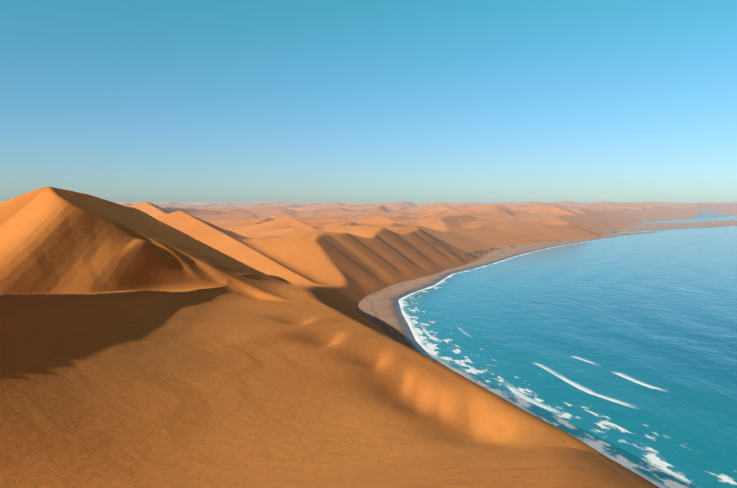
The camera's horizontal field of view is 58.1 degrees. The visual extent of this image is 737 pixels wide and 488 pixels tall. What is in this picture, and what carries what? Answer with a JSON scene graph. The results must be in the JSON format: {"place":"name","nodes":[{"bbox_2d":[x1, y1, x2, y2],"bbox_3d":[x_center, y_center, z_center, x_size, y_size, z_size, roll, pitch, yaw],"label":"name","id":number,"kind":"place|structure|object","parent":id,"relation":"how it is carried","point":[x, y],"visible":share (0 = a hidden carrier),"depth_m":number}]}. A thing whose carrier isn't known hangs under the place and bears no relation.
{"place":"outdoors","nodes":[
{"label":"outdoors","id":0,"kind":"place"},
{"bbox_2d":[0,187,736,487],"bbox_3d":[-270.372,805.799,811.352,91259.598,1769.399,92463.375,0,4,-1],"label":"dune terrain","id":1,"kind":"structure","parent":0,"point":[261,344],"depth_m":183.35},
{"bbox_2d":[430,216,666,262],"bbox_3d":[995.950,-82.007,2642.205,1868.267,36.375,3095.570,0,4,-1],"label":"coastal scrub","id":2,"kind":"object","parent":1,"relation":"on","point":[476,251],"visible":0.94,"depth_m":1255.53},
{"bbox_2d":[0,0,736,202],"label":"sky","id":3,"kind":"structure","parent":0,"point":[188,101]},
{"bbox_2d":[398,216,736,487],"bbox_3d":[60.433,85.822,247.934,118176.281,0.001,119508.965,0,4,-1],"label":"sea water","id":4,"kind":"structure","parent":0,"point":[621,350],"depth_m":492.08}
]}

